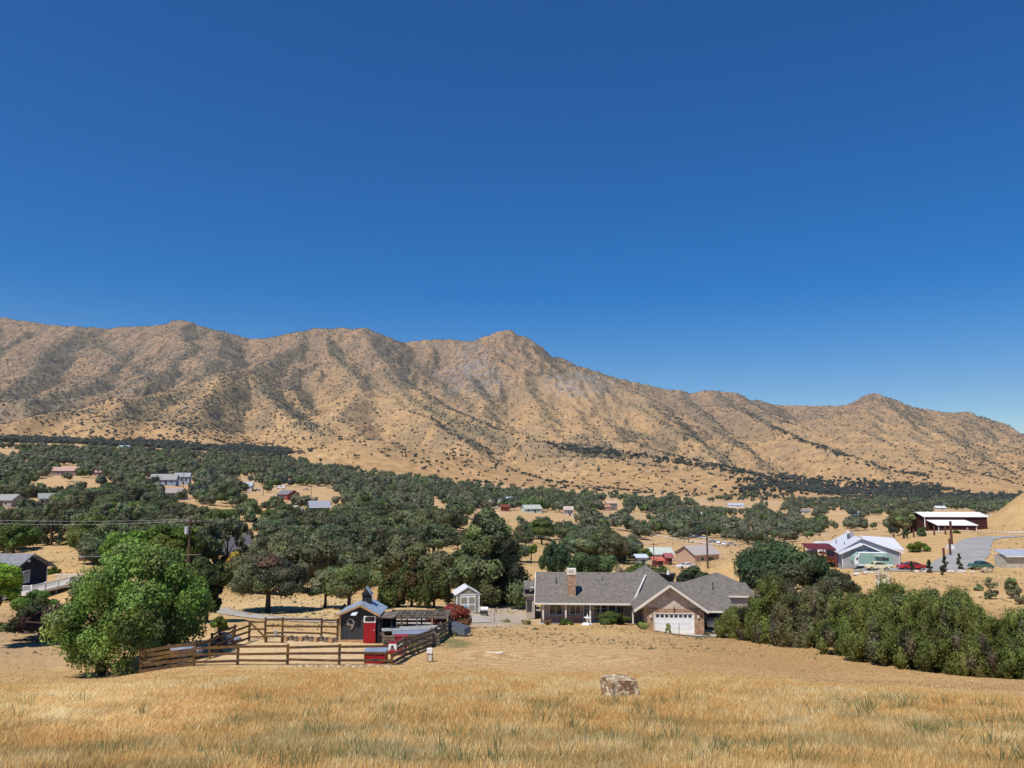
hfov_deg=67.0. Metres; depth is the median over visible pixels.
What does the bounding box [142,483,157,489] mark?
oak tree
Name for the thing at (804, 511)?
yellow house
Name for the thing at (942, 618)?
juniper tree
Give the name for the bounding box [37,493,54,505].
green roofed house
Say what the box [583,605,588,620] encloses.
patio door
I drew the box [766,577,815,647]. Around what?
bush
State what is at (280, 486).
white truck
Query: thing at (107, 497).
oak tree
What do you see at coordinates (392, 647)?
warning sign
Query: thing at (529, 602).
side window
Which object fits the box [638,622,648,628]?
shrub
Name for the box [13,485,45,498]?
oak tree
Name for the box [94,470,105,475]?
pink shed
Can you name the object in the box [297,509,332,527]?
oak tree
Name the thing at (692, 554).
peach house
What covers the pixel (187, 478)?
blue annex
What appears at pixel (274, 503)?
oak tree
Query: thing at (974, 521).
maroon barn
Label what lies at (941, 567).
conifer
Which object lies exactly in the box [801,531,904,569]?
white roofed house
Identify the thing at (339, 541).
oak tree
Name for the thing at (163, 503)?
oak tree
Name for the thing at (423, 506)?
oak tree
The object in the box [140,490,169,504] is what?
oak tree
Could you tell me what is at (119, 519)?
oak tree
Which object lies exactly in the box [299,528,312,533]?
oak tree
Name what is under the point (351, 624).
wreath
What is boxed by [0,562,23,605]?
maple tree
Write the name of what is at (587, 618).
garden fountain
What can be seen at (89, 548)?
oak tree
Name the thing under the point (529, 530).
oak tree
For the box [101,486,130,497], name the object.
oak tree
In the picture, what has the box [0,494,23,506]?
grey roofed house
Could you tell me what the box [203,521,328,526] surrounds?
power line
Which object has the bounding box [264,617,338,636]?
rail fence
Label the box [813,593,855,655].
bush
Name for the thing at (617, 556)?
oak tree
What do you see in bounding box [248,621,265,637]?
farm gate
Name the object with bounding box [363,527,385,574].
oak tree
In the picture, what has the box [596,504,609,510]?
terracotta house
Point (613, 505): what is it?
tower house
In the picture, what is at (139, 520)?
power line
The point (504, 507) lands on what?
red barn
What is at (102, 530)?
oak tree
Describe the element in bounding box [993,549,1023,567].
metal shed
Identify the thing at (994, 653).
bush
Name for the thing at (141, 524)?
oak tree
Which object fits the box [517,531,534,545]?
oak tree
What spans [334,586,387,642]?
chicken coop
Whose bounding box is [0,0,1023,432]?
sky
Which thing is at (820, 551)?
motorhome
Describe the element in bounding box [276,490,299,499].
red house
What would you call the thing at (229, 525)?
oak tree
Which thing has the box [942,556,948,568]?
conifer
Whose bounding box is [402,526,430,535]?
oak tree
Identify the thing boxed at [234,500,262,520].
oak tree
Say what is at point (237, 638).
covered heap
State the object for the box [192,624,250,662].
rail fence
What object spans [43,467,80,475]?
long ranch house
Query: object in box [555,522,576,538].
oak tree
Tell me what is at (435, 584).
evergreen tree
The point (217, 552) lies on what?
oak tree
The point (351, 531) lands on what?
oak tree
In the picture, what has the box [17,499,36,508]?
oak tree
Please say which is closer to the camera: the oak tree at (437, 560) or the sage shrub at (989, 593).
the sage shrub at (989, 593)
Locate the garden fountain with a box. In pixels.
[582,614,593,624]
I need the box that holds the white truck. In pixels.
[276,485,285,488]
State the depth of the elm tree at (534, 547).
185.42 m
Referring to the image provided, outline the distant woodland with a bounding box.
[0,440,1014,542]
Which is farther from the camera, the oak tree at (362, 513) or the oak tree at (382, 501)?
the oak tree at (382, 501)
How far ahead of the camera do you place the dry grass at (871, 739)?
21.51 m
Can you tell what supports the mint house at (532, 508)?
on the ground at (1010, 516)
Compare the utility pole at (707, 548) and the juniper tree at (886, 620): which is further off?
the utility pole at (707, 548)
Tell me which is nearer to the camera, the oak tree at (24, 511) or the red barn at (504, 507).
the oak tree at (24, 511)
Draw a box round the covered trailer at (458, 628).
[445,621,470,636]
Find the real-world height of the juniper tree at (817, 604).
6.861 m
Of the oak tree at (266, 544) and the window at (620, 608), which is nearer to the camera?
the window at (620, 608)
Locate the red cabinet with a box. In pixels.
[394,634,407,655]
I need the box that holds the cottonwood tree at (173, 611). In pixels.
[25,536,215,677]
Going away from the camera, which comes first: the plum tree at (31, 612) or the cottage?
the plum tree at (31, 612)
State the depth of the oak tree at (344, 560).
132.39 m
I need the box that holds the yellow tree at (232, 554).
[226,551,239,562]
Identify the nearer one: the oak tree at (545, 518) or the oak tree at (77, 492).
the oak tree at (77, 492)
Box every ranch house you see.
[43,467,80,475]
[523,565,754,633]
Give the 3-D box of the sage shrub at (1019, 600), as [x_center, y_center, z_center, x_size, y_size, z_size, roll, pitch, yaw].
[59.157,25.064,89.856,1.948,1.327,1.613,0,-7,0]
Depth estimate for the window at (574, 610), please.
94.06 m
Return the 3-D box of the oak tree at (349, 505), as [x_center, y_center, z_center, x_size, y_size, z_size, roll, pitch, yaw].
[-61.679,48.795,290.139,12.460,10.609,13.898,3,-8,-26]
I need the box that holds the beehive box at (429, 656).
[427,648,432,661]
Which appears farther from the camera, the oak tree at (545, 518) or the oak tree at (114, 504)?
the oak tree at (545, 518)
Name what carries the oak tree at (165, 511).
on the ground at (1010, 516)
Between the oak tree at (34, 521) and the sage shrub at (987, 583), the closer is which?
the sage shrub at (987, 583)
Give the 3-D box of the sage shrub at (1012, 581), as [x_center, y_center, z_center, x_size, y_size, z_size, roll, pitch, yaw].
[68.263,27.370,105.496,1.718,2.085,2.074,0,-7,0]
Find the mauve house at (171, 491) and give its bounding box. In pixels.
[165,488,188,499]
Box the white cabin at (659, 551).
[647,547,674,560]
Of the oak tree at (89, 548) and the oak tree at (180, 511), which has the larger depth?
the oak tree at (180, 511)
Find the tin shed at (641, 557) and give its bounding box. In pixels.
[633,554,648,563]
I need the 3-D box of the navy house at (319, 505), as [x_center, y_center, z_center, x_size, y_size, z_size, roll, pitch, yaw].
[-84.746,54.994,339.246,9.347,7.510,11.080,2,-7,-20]
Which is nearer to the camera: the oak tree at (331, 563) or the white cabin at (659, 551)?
the oak tree at (331, 563)
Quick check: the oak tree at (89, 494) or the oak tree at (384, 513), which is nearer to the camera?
the oak tree at (384, 513)
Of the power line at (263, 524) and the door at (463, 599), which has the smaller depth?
the door at (463, 599)
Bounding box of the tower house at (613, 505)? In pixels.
[605,501,617,510]
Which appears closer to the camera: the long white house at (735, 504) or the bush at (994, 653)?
the bush at (994, 653)
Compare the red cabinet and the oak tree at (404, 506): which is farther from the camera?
the oak tree at (404, 506)
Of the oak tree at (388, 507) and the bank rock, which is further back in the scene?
the oak tree at (388, 507)
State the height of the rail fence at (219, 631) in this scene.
1.729 m
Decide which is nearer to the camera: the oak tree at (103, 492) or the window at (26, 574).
the window at (26, 574)
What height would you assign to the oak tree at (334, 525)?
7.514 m
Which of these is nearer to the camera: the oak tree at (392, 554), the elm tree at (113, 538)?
the elm tree at (113, 538)
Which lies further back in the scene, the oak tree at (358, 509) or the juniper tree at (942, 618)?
the oak tree at (358, 509)
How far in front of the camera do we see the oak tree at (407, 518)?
201.24 m
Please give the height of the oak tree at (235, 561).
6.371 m
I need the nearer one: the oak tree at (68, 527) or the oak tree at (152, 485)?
the oak tree at (68, 527)
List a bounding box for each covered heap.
[170,646,203,663]
[213,632,241,645]
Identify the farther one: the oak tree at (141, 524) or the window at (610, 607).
the oak tree at (141, 524)
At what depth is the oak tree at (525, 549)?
182.45 m
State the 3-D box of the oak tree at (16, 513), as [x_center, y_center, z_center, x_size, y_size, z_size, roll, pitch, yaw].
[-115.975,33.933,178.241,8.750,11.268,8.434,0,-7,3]
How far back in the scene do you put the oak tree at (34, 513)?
202.06 m
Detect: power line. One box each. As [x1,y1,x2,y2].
[0,553,200,556]
[6,519,183,520]
[29,521,177,524]
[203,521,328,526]
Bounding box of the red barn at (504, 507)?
[500,504,509,510]
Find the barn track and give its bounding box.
[926,530,1023,532]
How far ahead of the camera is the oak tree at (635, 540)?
272.84 m
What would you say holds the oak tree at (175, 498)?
on the ground at (1010, 516)
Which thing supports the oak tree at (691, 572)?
on the ground at (1010, 516)
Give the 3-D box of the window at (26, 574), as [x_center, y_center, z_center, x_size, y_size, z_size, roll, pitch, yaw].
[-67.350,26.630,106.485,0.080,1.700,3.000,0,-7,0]
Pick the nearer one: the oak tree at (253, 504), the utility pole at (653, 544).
the utility pole at (653, 544)
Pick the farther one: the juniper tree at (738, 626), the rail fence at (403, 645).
the juniper tree at (738, 626)
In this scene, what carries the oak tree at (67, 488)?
on the ground at (1010, 516)
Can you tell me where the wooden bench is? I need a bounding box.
[263,635,284,642]
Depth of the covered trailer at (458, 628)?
63.66 m
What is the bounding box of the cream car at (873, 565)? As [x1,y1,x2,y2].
[864,561,889,569]
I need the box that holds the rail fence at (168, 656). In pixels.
[139,641,196,672]
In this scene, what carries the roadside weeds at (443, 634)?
on the ground at (1010, 516)
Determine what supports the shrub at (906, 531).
on the ground at (1010, 516)
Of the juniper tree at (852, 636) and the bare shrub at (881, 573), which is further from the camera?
the bare shrub at (881, 573)
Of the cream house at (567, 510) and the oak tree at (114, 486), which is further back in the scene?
the cream house at (567, 510)
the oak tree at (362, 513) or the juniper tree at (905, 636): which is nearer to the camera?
the juniper tree at (905, 636)
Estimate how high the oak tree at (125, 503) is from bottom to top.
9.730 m
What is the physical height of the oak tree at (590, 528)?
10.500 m
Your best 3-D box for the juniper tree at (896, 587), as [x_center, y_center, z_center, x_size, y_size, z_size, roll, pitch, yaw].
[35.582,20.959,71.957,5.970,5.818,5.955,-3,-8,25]
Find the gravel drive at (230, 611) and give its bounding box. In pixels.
[216,607,490,623]
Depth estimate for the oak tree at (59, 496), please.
300.94 m
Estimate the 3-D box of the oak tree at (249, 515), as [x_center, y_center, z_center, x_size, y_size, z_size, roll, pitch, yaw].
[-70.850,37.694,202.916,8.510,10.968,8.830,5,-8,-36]
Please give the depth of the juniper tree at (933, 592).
68.03 m
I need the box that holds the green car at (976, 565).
[967,560,994,569]
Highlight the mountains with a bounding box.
[0,317,1023,501]
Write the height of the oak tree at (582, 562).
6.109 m
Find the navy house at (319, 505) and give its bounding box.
[307,501,330,509]
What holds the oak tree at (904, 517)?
on the ground at (1010, 516)
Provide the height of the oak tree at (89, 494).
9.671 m
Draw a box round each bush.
[744,574,789,644]
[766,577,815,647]
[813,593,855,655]
[976,611,1022,678]
[995,605,1023,679]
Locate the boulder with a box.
[600,674,640,698]
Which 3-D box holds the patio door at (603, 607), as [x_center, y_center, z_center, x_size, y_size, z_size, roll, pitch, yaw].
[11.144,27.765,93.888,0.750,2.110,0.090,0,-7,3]
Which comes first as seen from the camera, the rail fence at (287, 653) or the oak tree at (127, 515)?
the rail fence at (287, 653)
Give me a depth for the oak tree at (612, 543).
219.71 m
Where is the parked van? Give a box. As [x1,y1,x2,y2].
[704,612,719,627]
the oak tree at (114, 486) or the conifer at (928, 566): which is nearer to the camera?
the conifer at (928, 566)
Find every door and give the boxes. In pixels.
[363,616,375,642]
[460,596,467,606]
[468,596,475,611]
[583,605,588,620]
[593,605,599,621]
[600,605,606,612]
[654,614,693,633]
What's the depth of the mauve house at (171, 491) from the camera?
383.21 m
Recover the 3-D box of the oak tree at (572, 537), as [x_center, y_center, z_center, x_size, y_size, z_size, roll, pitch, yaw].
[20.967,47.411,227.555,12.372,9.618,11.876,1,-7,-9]
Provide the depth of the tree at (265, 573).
87.76 m
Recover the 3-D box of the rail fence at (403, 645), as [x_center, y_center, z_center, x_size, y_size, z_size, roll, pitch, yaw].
[-6.134,18.639,56.520,0.637,3.606,19.566,-1,-7,7]
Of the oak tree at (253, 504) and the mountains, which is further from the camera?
the mountains
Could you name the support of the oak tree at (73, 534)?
on the ground at (1010, 516)
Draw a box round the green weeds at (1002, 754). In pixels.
[2,685,1023,767]
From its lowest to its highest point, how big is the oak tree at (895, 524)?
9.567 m
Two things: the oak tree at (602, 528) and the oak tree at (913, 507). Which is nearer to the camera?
the oak tree at (913, 507)
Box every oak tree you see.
[0,485,14,493]
[0,507,25,552]
[8,507,30,523]
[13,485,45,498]
[14,485,36,498]
[15,498,28,504]
[15,501,43,507]
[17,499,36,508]
[21,506,43,509]
[24,507,53,531]
[29,518,54,534]
[35,500,69,545]
[48,490,75,501]
[49,508,88,539]
[56,487,83,493]
[58,498,73,508]
[60,511,99,535]
[65,512,130,563]
[68,495,90,509]
[70,489,83,495]
[72,501,91,511]
[76,539,103,564]
[77,520,136,543]
[78,490,94,501]
[84,487,104,493]
[89,494,124,511]
[91,492,129,505]
[93,489,129,499]
[93,501,117,512]
[97,484,120,489]
[98,501,122,516]
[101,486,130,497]
[109,515,129,526]
[117,505,144,526]
[122,501,146,505]
[125,515,169,533]
[126,486,140,501]
[126,500,148,511]
[129,485,154,498]
[129,511,148,522]
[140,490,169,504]
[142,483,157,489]
[142,521,214,561]
[143,504,161,511]
[144,507,178,517]
[156,514,180,519]
[157,499,172,506]
[161,502,190,509]
[164,513,224,568]
[169,495,178,501]
[176,506,195,516]
[182,506,216,515]
[185,543,225,559]
[202,508,243,539]
[211,515,249,564]
[223,552,257,573]
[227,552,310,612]
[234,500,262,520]
[234,507,257,540]
[245,543,259,553]
[252,534,269,543]
[253,508,297,531]
[254,516,300,538]
[257,530,297,554]
[260,509,275,517]
[261,501,271,508]
[266,500,280,509]
[268,496,285,506]
[268,529,343,591]
[269,526,299,537]
[275,503,302,517]
[291,524,320,531]
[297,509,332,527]
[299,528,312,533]
[309,525,361,543]
[309,550,341,578]
[311,529,334,537]
[315,524,342,529]
[326,535,366,554]
[327,510,360,526]
[330,500,361,510]
[339,544,374,571]
[339,554,347,567]
[350,507,362,510]
[351,510,374,515]
[352,513,395,526]
[356,495,370,501]
[356,505,380,511]
[357,523,406,549]
[359,501,385,509]
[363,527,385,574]
[368,534,430,574]
[370,499,385,505]
[373,509,391,518]
[385,502,402,512]
[386,510,425,528]
[390,502,416,509]
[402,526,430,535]
[412,523,461,554]
[416,550,451,597]
[418,507,435,515]
[420,503,431,509]
[423,509,451,524]
[439,508,460,525]
[450,509,467,527]
[450,536,462,548]
[513,524,533,536]
[516,526,524,542]
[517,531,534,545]
[517,544,530,561]
[529,520,556,544]
[538,516,554,540]
[554,522,563,539]
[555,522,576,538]
[564,529,593,552]
[564,544,576,553]
[565,552,619,571]
[576,532,607,555]
[583,526,595,551]
[585,530,601,556]
[593,531,632,555]
[595,525,616,533]
[612,554,625,561]
[614,539,638,562]
[623,536,643,548]
[623,561,673,581]
[638,548,652,559]
[675,565,708,581]
[731,539,834,590]
[819,568,861,593]
[887,502,925,530]
[888,521,902,530]
[890,508,915,529]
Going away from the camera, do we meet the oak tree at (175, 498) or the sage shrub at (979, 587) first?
the sage shrub at (979, 587)
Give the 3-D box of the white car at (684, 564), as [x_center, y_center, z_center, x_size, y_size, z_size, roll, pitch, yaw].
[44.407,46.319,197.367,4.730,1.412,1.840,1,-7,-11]
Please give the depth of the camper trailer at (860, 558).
141.68 m
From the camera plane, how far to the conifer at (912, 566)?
136.02 m
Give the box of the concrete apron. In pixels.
[652,629,727,636]
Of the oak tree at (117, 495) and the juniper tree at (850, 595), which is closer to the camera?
the juniper tree at (850, 595)
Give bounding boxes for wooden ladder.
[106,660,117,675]
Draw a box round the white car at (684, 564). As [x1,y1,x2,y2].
[676,562,694,568]
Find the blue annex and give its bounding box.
[174,473,191,484]
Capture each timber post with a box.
[948,539,951,554]
[949,521,952,544]
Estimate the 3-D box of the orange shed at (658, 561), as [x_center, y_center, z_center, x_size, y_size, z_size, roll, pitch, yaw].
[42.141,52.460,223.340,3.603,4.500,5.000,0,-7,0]
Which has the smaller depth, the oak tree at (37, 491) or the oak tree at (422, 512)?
the oak tree at (422, 512)
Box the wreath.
[346,618,354,629]
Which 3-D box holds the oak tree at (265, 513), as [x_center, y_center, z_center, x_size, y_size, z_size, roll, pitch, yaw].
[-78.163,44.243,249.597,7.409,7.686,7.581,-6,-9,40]
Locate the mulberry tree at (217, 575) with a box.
[189,538,233,621]
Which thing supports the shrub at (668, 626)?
on the ground at (1010, 516)
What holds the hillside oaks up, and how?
on the mountains
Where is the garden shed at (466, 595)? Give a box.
[452,583,480,612]
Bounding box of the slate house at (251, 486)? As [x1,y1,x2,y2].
[243,482,254,490]
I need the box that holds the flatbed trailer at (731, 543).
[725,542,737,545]
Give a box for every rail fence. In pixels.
[139,641,196,672]
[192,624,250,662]
[192,644,391,666]
[211,624,235,651]
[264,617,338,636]
[393,617,452,663]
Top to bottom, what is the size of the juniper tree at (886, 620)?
5.837 m
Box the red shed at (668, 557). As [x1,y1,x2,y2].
[662,553,673,564]
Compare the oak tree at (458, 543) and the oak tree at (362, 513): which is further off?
the oak tree at (362, 513)
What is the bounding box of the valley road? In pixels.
[618,529,741,544]
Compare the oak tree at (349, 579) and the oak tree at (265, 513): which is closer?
the oak tree at (349, 579)
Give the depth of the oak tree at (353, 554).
134.47 m
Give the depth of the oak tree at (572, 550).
222.38 m
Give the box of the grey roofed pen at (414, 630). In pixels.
[381,625,439,646]
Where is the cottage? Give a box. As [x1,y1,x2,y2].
[933,506,946,509]
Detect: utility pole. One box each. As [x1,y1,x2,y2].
[181,518,198,568]
[650,543,657,566]
[706,528,708,568]
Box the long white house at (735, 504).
[726,503,743,506]
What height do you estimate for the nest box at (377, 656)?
0.960 m
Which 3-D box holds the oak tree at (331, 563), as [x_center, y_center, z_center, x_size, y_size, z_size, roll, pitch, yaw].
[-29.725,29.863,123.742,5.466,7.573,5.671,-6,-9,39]
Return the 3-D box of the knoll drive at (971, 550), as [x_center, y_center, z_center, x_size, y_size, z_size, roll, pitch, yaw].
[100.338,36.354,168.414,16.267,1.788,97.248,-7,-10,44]
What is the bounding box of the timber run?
[384,609,451,632]
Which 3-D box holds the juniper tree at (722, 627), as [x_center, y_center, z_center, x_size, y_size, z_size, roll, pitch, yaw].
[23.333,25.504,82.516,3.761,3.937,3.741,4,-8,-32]
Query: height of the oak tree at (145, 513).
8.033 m
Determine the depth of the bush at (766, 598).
73.31 m
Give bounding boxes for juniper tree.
[713,604,739,638]
[730,595,753,640]
[794,576,845,648]
[838,584,894,663]
[843,591,866,602]
[865,591,933,667]
[875,576,905,596]
[889,588,943,671]
[905,586,942,604]
[915,592,967,674]
[941,585,995,622]
[950,604,1002,677]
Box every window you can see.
[21,570,29,582]
[527,600,531,610]
[549,605,561,614]
[570,605,580,614]
[608,605,614,610]
[617,605,623,614]
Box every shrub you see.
[0,622,6,631]
[9,589,59,612]
[47,566,61,574]
[209,616,228,629]
[425,603,472,625]
[521,620,531,624]
[543,620,551,624]
[559,617,573,624]
[597,610,630,624]
[615,565,622,571]
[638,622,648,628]
[665,623,670,633]
[875,568,891,586]
[902,528,908,536]
[906,542,930,551]
[916,526,926,536]
[973,584,983,590]
[984,577,997,588]
[984,588,998,598]
[1004,577,1018,589]
[1005,583,1022,598]
[1013,595,1023,604]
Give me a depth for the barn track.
212.93 m
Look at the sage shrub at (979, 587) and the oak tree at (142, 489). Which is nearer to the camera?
the sage shrub at (979, 587)
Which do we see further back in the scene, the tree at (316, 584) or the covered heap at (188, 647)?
the tree at (316, 584)
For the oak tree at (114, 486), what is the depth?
332.93 m
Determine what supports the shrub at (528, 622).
on the ground at (1010, 516)
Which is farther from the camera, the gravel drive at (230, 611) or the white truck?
the white truck
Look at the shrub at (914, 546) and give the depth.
168.02 m
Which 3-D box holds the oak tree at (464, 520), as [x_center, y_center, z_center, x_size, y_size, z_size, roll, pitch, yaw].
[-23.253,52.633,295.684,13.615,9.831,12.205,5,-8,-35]
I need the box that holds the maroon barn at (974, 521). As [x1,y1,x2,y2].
[910,512,988,531]
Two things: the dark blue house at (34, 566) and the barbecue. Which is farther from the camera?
the dark blue house at (34, 566)
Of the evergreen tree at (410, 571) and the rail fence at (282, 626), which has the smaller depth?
the rail fence at (282, 626)
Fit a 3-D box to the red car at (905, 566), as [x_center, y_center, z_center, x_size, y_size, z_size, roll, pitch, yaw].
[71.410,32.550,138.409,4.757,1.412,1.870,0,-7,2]
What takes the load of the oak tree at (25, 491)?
on the ground at (1010, 516)
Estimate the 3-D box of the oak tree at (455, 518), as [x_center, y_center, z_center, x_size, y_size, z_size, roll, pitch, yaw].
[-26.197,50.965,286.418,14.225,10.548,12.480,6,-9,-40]
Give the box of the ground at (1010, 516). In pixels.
[0,442,1023,761]
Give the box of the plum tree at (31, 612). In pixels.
[3,601,83,638]
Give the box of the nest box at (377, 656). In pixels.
[363,647,388,663]
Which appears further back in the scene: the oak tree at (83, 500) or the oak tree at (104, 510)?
the oak tree at (83, 500)
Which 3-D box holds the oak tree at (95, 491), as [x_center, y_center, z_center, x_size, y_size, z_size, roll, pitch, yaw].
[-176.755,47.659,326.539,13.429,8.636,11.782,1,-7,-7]
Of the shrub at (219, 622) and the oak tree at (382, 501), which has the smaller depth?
the shrub at (219, 622)
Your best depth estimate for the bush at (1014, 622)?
45.05 m
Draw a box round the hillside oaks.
[0,322,1023,501]
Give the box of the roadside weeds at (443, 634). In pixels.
[407,624,470,658]
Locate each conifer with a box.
[909,561,915,570]
[926,559,932,572]
[939,565,946,574]
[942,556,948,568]
[956,553,963,568]
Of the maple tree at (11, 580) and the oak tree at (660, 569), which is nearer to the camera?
the maple tree at (11, 580)
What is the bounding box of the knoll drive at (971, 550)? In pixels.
[852,535,1022,571]
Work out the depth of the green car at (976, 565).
137.93 m
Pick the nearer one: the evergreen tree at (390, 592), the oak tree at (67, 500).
the evergreen tree at (390, 592)
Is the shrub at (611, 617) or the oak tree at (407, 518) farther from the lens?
the oak tree at (407, 518)
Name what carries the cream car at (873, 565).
on the knoll drive at (971, 550)
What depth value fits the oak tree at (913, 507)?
246.34 m
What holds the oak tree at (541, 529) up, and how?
on the ground at (1010, 516)
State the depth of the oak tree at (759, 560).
106.54 m
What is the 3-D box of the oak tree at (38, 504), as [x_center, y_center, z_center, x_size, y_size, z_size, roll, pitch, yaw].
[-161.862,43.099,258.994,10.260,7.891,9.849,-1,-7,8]
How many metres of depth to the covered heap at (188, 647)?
48.25 m
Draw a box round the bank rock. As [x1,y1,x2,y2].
[980,567,992,572]
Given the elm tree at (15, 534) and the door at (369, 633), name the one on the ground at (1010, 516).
the elm tree at (15, 534)
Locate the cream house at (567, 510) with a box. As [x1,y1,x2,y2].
[563,506,573,515]
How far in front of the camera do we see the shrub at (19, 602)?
83.14 m
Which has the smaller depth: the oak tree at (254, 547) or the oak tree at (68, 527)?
the oak tree at (254, 547)
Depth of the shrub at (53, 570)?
131.81 m
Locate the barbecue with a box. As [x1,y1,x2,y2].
[481,607,487,615]
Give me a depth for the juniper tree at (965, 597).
64.19 m
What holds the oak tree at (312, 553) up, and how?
on the ground at (1010, 516)
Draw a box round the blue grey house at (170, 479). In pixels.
[150,474,179,485]
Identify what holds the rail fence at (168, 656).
on the ground at (1010, 516)
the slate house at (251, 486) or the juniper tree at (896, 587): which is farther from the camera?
the slate house at (251, 486)
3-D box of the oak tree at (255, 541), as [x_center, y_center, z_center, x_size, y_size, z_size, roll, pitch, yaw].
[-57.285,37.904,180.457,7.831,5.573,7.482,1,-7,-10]
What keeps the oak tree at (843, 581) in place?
on the ground at (1010, 516)
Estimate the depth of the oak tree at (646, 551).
232.31 m
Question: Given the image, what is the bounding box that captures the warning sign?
[388,641,396,664]
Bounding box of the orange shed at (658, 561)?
[650,557,665,566]
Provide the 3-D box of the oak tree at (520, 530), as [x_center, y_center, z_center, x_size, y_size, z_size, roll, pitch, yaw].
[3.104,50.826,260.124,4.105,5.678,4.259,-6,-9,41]
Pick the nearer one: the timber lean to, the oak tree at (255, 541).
the timber lean to
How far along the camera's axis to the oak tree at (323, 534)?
151.67 m
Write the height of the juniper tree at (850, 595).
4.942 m
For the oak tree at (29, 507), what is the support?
on the ground at (1010, 516)
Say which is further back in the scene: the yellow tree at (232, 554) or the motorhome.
the motorhome
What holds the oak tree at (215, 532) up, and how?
on the ground at (1010, 516)
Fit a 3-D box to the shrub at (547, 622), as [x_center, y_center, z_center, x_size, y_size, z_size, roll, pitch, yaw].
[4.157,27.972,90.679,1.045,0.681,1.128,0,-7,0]
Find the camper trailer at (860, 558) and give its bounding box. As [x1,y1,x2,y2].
[850,552,892,565]
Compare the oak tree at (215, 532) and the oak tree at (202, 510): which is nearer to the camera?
the oak tree at (215, 532)
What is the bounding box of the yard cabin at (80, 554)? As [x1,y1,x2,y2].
[75,548,88,560]
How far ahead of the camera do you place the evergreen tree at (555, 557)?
147.59 m
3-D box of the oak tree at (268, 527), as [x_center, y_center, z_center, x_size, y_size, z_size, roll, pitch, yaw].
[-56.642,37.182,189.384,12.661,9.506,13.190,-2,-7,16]
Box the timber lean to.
[377,612,398,643]
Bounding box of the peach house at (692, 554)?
[674,544,720,564]
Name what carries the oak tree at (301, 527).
on the ground at (1010, 516)
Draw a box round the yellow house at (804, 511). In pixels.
[800,509,809,513]
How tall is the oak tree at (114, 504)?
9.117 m
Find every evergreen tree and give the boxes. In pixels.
[377,570,405,607]
[396,556,424,607]
[418,566,451,607]
[538,540,572,571]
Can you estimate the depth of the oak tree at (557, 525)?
342.62 m
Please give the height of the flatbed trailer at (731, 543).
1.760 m
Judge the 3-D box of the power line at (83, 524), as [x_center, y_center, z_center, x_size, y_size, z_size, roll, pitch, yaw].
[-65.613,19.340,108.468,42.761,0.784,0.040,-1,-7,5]
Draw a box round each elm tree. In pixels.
[0,521,42,552]
[97,529,149,555]
[143,524,199,584]
[528,544,537,561]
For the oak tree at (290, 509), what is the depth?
258.58 m
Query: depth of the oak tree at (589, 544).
220.83 m
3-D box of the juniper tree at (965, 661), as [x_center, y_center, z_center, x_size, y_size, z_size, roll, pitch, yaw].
[28.661,15.933,47.415,3.360,4.763,3.343,-3,-8,24]
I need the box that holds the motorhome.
[813,541,829,553]
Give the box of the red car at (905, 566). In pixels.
[896,561,925,569]
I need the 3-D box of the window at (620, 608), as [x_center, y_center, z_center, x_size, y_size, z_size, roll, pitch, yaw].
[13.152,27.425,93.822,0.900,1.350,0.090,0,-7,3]
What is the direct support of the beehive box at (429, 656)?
on the ground at (1010, 516)
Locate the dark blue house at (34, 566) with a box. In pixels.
[0,553,81,600]
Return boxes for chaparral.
[0,317,1023,485]
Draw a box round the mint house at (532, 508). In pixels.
[520,505,542,512]
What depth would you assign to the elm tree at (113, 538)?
104.30 m
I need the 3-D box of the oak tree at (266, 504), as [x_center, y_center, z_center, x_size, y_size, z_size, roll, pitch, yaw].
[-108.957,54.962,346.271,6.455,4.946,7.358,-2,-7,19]
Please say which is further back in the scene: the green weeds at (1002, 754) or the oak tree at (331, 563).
the oak tree at (331, 563)
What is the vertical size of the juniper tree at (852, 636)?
6.110 m
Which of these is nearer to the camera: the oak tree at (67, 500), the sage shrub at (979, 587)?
the sage shrub at (979, 587)
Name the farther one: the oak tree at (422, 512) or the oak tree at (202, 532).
the oak tree at (422, 512)
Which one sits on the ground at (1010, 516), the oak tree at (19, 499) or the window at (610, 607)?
the oak tree at (19, 499)
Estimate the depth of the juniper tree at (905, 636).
51.08 m
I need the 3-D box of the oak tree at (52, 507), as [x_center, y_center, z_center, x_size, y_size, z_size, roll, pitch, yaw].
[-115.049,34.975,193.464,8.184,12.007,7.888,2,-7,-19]
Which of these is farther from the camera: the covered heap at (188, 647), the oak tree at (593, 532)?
the oak tree at (593, 532)
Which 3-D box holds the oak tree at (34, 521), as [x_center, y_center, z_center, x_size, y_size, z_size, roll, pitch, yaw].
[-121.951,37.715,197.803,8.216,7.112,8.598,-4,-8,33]
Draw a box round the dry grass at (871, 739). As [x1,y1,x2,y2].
[0,661,1023,767]

